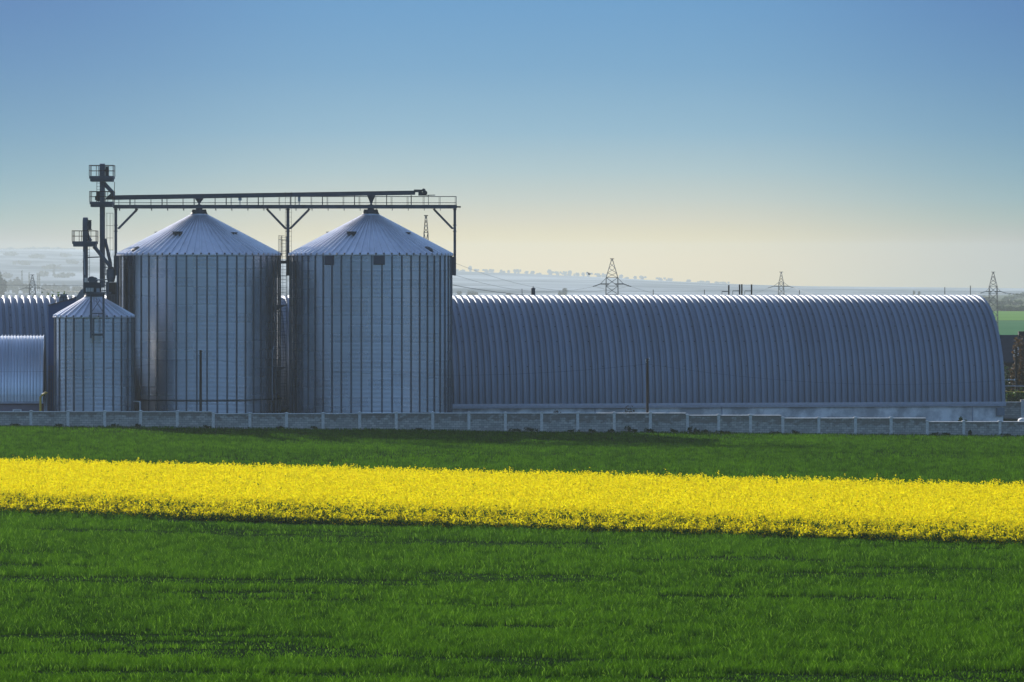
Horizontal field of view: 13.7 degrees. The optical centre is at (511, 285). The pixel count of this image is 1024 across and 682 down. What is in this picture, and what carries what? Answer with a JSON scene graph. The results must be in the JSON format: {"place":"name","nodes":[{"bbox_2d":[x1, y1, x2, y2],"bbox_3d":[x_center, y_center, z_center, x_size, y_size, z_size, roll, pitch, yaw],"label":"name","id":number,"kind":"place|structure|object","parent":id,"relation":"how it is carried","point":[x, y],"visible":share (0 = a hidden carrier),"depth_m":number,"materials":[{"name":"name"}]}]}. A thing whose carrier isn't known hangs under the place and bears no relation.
{"place":"outdoors","nodes":[
{"label":"outdoors","id":0,"kind":"place"},
{"bbox_2d":[0,335,45,410],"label":"shed","id":1,"kind":"structure","parent":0,"point":[22,377],"depth_m":386.27,"materials":[{"name":"metal"}]},
{"bbox_2d":[28,285,79,285],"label":"power line","id":2,"kind":"object","parent":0,"point":[53,285],"visible":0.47,"depth_m":1499.96,"materials":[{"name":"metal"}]},
{"bbox_2d":[454,285,522,294],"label":"power line","id":3,"kind":"object","parent":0,"point":[491,291],"visible":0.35,"depth_m":699.98,"materials":[{"name":"metal"}]},
{"bbox_2d":[0,426,1023,681],"bbox_3d":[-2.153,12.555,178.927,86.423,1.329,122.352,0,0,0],"label":"wheat grass","id":4,"kind":"structure","parent":0,"point":[619,601],"depth_m":168.50,"materials":[{"name":"green plant"}]},
{"bbox_2d":[0,456,1023,544],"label":"rapeseed crop","id":5,"kind":"object","parent":4,"relation":"on","point":[902,511],"visible":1,"depth_m":233.48,"materials":[{"name":"yellow plant"}]},
{"bbox_2d":[0,424,1023,494],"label":"wheat grass","id":6,"kind":"structure","parent":4,"relation":"on","point":[155,448],"depth_m":327.30,"materials":[{"name":"green plant"}]},
{"bbox_2d":[0,249,1023,295],"bbox_3d":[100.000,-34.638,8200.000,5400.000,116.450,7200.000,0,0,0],"label":"hills","id":7,"kind":"structure","parent":0,"point":[554,283],"depth_m":7441.90,"materials":[{"name":"grey"}]},
{"bbox_2d":[1,272,12,277],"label":"misty tree","id":8,"kind":"object","parent":7,"relation":"on","point":[6,275],"visible":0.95,"depth_m":6798.66,"materials":[{"name":"grey plant"}]},
{"bbox_2d":[4,279,15,293],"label":"misty tree","id":9,"kind":"object","parent":7,"relation":"on","point":[10,285],"visible":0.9,"depth_m":5199.35,"materials":[{"name":"grey plant"}]},
{"bbox_2d":[3,251,18,255],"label":"misty tree","id":10,"kind":"object","parent":7,"relation":"on","point":[10,253],"visible":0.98,"depth_m":8909.57,"materials":[{"name":"grey plant"}]},
{"bbox_2d":[12,277,25,294],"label":"misty tree","id":11,"kind":"object","parent":7,"relation":"on","point":[18,282],"visible":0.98,"depth_m":5198.29,"materials":[{"name":"grey plant"}]},
{"bbox_2d":[12,260,31,264],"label":"misty tree","id":12,"kind":"object","parent":7,"relation":"on","point":[22,262],"visible":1,"depth_m":8031.40,"materials":[{"name":"grey plant"}]},
{"bbox_2d":[20,283,32,294],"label":"misty tree","id":13,"kind":"object","parent":7,"relation":"on","point":[26,290],"visible":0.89,"depth_m":5199.58,"materials":[{"name":"grey plant"}]},
{"bbox_2d":[28,254,44,257],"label":"misty tree","id":14,"kind":"object","parent":7,"relation":"on","point":[37,256],"visible":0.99,"depth_m":8687.25,"materials":[{"name":"grey plant"}]},
{"bbox_2d":[36,270,48,276],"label":"misty tree","id":15,"kind":"object","parent":7,"relation":"on","point":[43,274],"visible":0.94,"depth_m":7017.53,"materials":[{"name":"grey plant"}]},
{"bbox_2d":[41,283,52,294],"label":"misty tree","id":16,"kind":"object","parent":7,"relation":"on","point":[49,289],"visible":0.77,"depth_m":5198.70,"materials":[{"name":"grey plant"}]},
{"bbox_2d":[41,263,61,268],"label":"misty tree","id":17,"kind":"object","parent":7,"relation":"on","point":[49,266],"visible":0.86,"depth_m":7673.83,"materials":[{"name":"grey plant"}]},
{"bbox_2d":[52,284,64,293],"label":"misty tree","id":18,"kind":"object","parent":7,"relation":"on","point":[55,288],"visible":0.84,"depth_m":5198.25,"materials":[{"name":"grey plant"}]},
{"bbox_2d":[54,272,74,277],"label":"misty tree","id":19,"kind":"object","parent":7,"relation":"on","point":[65,275],"visible":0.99,"depth_m":6929.66,"materials":[{"name":"grey plant"}]},
{"bbox_2d":[60,252,71,256],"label":"misty tree","id":20,"kind":"object","parent":7,"relation":"on","point":[64,254],"visible":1,"depth_m":8996.85,"materials":[{"name":"grey plant"}]},
{"bbox_2d":[63,284,73,294],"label":"misty tree","id":21,"kind":"object","parent":7,"relation":"on","point":[66,289],"visible":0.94,"depth_m":5197.51,"materials":[{"name":"grey plant"}]},
{"bbox_2d":[66,259,82,263],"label":"misty tree","id":22,"kind":"object","parent":7,"relation":"on","point":[72,261],"visible":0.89,"depth_m":8205.50,"materials":[{"name":"grey plant"}]},
{"bbox_2d":[71,286,82,293],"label":"misty tree","id":23,"kind":"object","parent":7,"relation":"on","point":[77,288],"visible":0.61,"depth_m":5198.55,"materials":[{"name":"grey plant"}]},
{"bbox_2d":[0,295,1023,320],"bbox_3d":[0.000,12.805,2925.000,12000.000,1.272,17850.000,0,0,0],"label":"ground","id":24,"kind":"structure","parent":0,"point":[993,307],"depth_m":3119.27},
{"bbox_2d":[0,272,6,297],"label":"misty tree","id":25,"kind":"object","parent":24,"relation":"on","point":[3,286],"visible":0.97,"depth_m":3599.32,"materials":[{"name":"grey plant"}]},
{"bbox_2d":[19,275,43,296],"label":"power tower","id":26,"kind":"structure","parent":24,"relation":"on","point":[31,287],"depth_m":1799.50,"materials":[{"name":"metal"}]},
{"bbox_2d":[423,215,428,239],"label":"power tower","id":27,"kind":"structure","parent":24,"relation":"on","point":[424,232],"depth_m":899.63,"materials":[{"name":"metal"}]},
{"bbox_2d":[456,275,592,291],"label":"power line","id":28,"kind":"object","parent":27,"relation":"attached to","point":[523,290],"visible":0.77,"depth_m":1102.26,"materials":[{"name":"metal"}]},
{"bbox_2d":[466,290,477,295],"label":"misty tree","id":29,"kind":"object","parent":24,"relation":"on","point":[469,292],"visible":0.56,"depth_m":4197.38,"materials":[{"name":"grey plant"}]},
{"bbox_2d":[0,410,1023,436],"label":"block wall","id":30,"kind":"structure","parent":24,"relation":"on","point":[597,422],"depth_m":374.06,"materials":[{"name":"concrete"}]},
{"bbox_2d":[562,288,567,294],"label":"misty tree","id":31,"kind":"object","parent":24,"relation":"on","point":[564,290],"visible":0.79,"depth_m":4198.77,"materials":[{"name":"grey plant"}]},
{"bbox_2d":[593,258,630,294],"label":"power tower","id":32,"kind":"structure","parent":24,"relation":"on","point":[606,283],"depth_m":1299.22,"materials":[{"name":"metal"}]},
{"bbox_2d":[456,263,623,291],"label":"power line","id":33,"kind":"object","parent":32,"relation":"attached to","point":[536,287],"visible":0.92,"depth_m":1064.93,"materials":[{"name":"metal"}]},
{"bbox_2d":[768,272,793,294],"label":"power tower","id":34,"kind":"structure","parent":24,"relation":"on","point":[779,288],"depth_m":1899.47,"materials":[{"name":"metal"}]},
{"bbox_2d":[983,296,995,302],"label":"hedge tree","id":35,"kind":"object","parent":24,"relation":"on","point":[992,300],"visible":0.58,"depth_m":3198.95,"materials":[{"name":"grey plant"}]},
{"bbox_2d":[981,272,1004,329],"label":"power tower","id":36,"kind":"structure","parent":24,"relation":"on","point":[995,293],"depth_m":1299.36,"materials":[{"name":"metal"}]},
{"bbox_2d":[995,300,1005,305],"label":"hedge tree","id":37,"kind":"object","parent":24,"relation":"on","point":[1002,303],"visible":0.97,"depth_m":2799.30,"materials":[{"name":"grey plant"}]},
{"bbox_2d":[996,305,1011,310],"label":"hedge tree","id":38,"kind":"object","parent":24,"relation":"on","point":[1002,308],"visible":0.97,"depth_m":2258.69,"materials":[{"name":"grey plant"}]},
{"bbox_2d":[1001,296,1014,300],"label":"hedge tree","id":39,"kind":"object","parent":24,"relation":"on","point":[1005,298],"visible":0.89,"depth_m":3598.17,"materials":[{"name":"grey plant"}]},
{"bbox_2d":[1008,306,1018,310],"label":"hedge tree","id":40,"kind":"object","parent":24,"relation":"on","point":[1013,309],"visible":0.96,"depth_m":2257.68,"materials":[{"name":"grey plant"}]},
{"bbox_2d":[1008,293,1020,298],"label":"hedge tree","id":41,"kind":"object","parent":24,"relation":"on","point":[1015,295],"visible":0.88,"depth_m":4197.94,"materials":[{"name":"grey plant"}]},
{"bbox_2d":[1006,299,1023,304],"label":"hedge tree","id":42,"kind":"object","parent":24,"relation":"on","point":[1014,302],"visible":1,"depth_m":2898.91,"materials":[{"name":"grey plant"}]},
{"bbox_2d":[1015,305,1023,310],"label":"hedge tree","id":43,"kind":"object","parent":24,"relation":"on","point":[1021,308],"visible":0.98,"depth_m":2257.63,"materials":[{"name":"grey plant"}]},
{"bbox_2d":[0,0,1023,287],"label":"sky","id":44,"kind":"structure","parent":0,"point":[846,143],"materials":[{"name":"blue"}]},
{"bbox_2d":[993,311,1023,319],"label":"bright field","id":45,"kind":"structure","parent":0,"point":[1010,315],"depth_m":1910.97,"materials":[{"name":"green plant"}]},
{"bbox_2d":[996,321,1023,334],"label":"field","id":46,"kind":"structure","parent":0,"point":[1009,327],"depth_m":1364.68,"materials":[{"name":"green plant"}]},
{"bbox_2d":[1003,418,1017,420],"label":"yard","id":47,"kind":"structure","parent":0,"point":[1009,419],"depth_m":424.44,"materials":[{"name":"grey concrete"}]},
{"bbox_2d":[39,392,47,410],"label":"gas pipe","id":48,"kind":"object","parent":47,"relation":"on","point":[40,402],"visible":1,"depth_m":376.43,"materials":[{"name":"metal"}]},
{"bbox_2d":[48,289,98,410],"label":"blue building","id":49,"kind":"structure","parent":47,"relation":"on","point":[61,304],"depth_m":399.20,"materials":[{"name":"metal"}]},
{"bbox_2d":[53,294,134,410],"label":"grain silo","id":50,"kind":"object","parent":47,"relation":"on","point":[79,351],"visible":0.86,"depth_m":381.08,"materials":[{"name":"metal"}]},
{"bbox_2d":[90,279,110,337],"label":"service platform","id":51,"kind":"structure","parent":50,"relation":"attached to","point":[103,310],"depth_m":379.50,"materials":[{"name":"grey paint"}]},
{"bbox_2d":[84,276,100,293],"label":"grain cleaner","id":52,"kind":"object","parent":51,"relation":"on","point":[91,284],"visible":1,"depth_m":380.70,"materials":[{"name":"metal"}]},
{"bbox_2d":[104,256,119,315],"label":"machine cabin","id":53,"kind":"object","parent":47,"relation":"on","point":[114,287],"visible":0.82,"depth_m":390.90,"materials":[{"name":"metal"}]},
{"bbox_2d":[72,217,111,293],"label":"bucket elevator","id":54,"kind":"object","parent":53,"relation":"attached to","point":[86,242],"visible":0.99,"depth_m":390.42,"materials":[{"name":"grey paint"}]},
{"bbox_2d":[198,350,202,410],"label":"utility pole","id":55,"kind":"object","parent":47,"relation":"on","point":[200,352],"visible":0.94,"depth_m":376.93,"materials":[{"name":"brown"}]},
{"bbox_2d":[39,358,197,371],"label":"overhead wire","id":56,"kind":"object","parent":55,"relation":"attached to","point":[106,368],"visible":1,"depth_m":376.89,"materials":[{"name":"black metal"}]},
{"bbox_2d":[116,208,287,412],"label":"grain silo","id":57,"kind":"object","parent":47,"relation":"on","point":[194,282],"visible":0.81,"depth_m":389.13,"materials":[{"name":"metal"}]},
{"bbox_2d":[89,164,114,287],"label":"bucket elevator","id":58,"kind":"object","parent":57,"relation":"attached to","point":[102,179],"visible":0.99,"depth_m":392.42,"materials":[{"name":"grey paint"}]},
{"bbox_2d":[113,188,460,275],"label":"overhead conveyor","id":59,"kind":"object","parent":57,"relation":"attached to","point":[370,195],"visible":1,"depth_m":395.20,"materials":[{"name":"grey metal"}]},
{"bbox_2d":[288,208,452,412],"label":"grain silo","id":60,"kind":"object","parent":47,"relation":"on","point":[370,290],"visible":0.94,"depth_m":389.19,"materials":[{"name":"metal"}]},
{"bbox_2d":[0,295,1014,420],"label":"arched hall","id":61,"kind":"structure","parent":47,"relation":"on","point":[920,350],"depth_m":413.97,"materials":[{"name":"metal"}]},
{"bbox_2d":[623,405,634,412],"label":"shrub","id":62,"kind":"object","parent":47,"relation":"on","point":[628,409],"visible":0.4,"depth_m":397.99,"materials":[{"name":"green plant"}]},
{"bbox_2d":[645,358,649,412],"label":"utility pole","id":63,"kind":"object","parent":47,"relation":"on","point":[647,360],"visible":0.92,"depth_m":376.93,"materials":[{"name":"brown"}]},
{"bbox_2d":[204,358,643,374],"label":"overhead wire","id":64,"kind":"object","parent":63,"relation":"attached to","point":[397,374],"visible":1,"depth_m":376.89,"materials":[{"name":"black metal"}]},
{"bbox_2d":[1005,392,1014,401],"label":"garden bush","id":65,"kind":"object","parent":47,"relation":"on","point":[1009,398],"visible":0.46,"depth_m":439.81,"materials":[{"name":"green plant"}]},
{"bbox_2d":[1003,361,1018,397],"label":"garden bush","id":66,"kind":"object","parent":47,"relation":"on","point":[1007,377],"visible":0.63,"depth_m":454.71,"materials":[{"name":"green plant"}]},
{"bbox_2d":[1000,331,1023,400],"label":"dark house","id":67,"kind":"structure","parent":47,"relation":"on","point":[1007,342],"depth_m":472.37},
{"bbox_2d":[1003,400,1023,418],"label":"short block wall","id":68,"kind":"structure","parent":47,"relation":"on","point":[1014,410],"depth_m":428.00,"materials":[{"name":"concrete"}]},
{"bbox_2d":[1010,337,1021,395],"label":"garden tree","id":69,"kind":"object","parent":47,"relation":"on","point":[1012,374],"visible":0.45,"depth_m":451.86,"materials":[{"name":"brown plant"}]},
{"bbox_2d":[1014,348,1018,392],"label":"utility pole","id":70,"kind":"object","parent":47,"relation":"on","point":[1015,354],"visible":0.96,"depth_m":445.88,"materials":[{"name":"grey"}]},
{"bbox_2d":[1012,387,1023,401],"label":"garden bush","id":71,"kind":"object","parent":47,"relation":"on","point":[1019,396],"visible":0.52,"depth_m":439.74,"materials":[{"name":"green plant"}]},
{"bbox_2d":[1017,335,1023,390],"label":"garden tree","id":72,"kind":"object","parent":47,"relation":"on","point":[1021,369],"visible":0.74,"depth_m":452.84,"materials":[{"name":"brown plant"}]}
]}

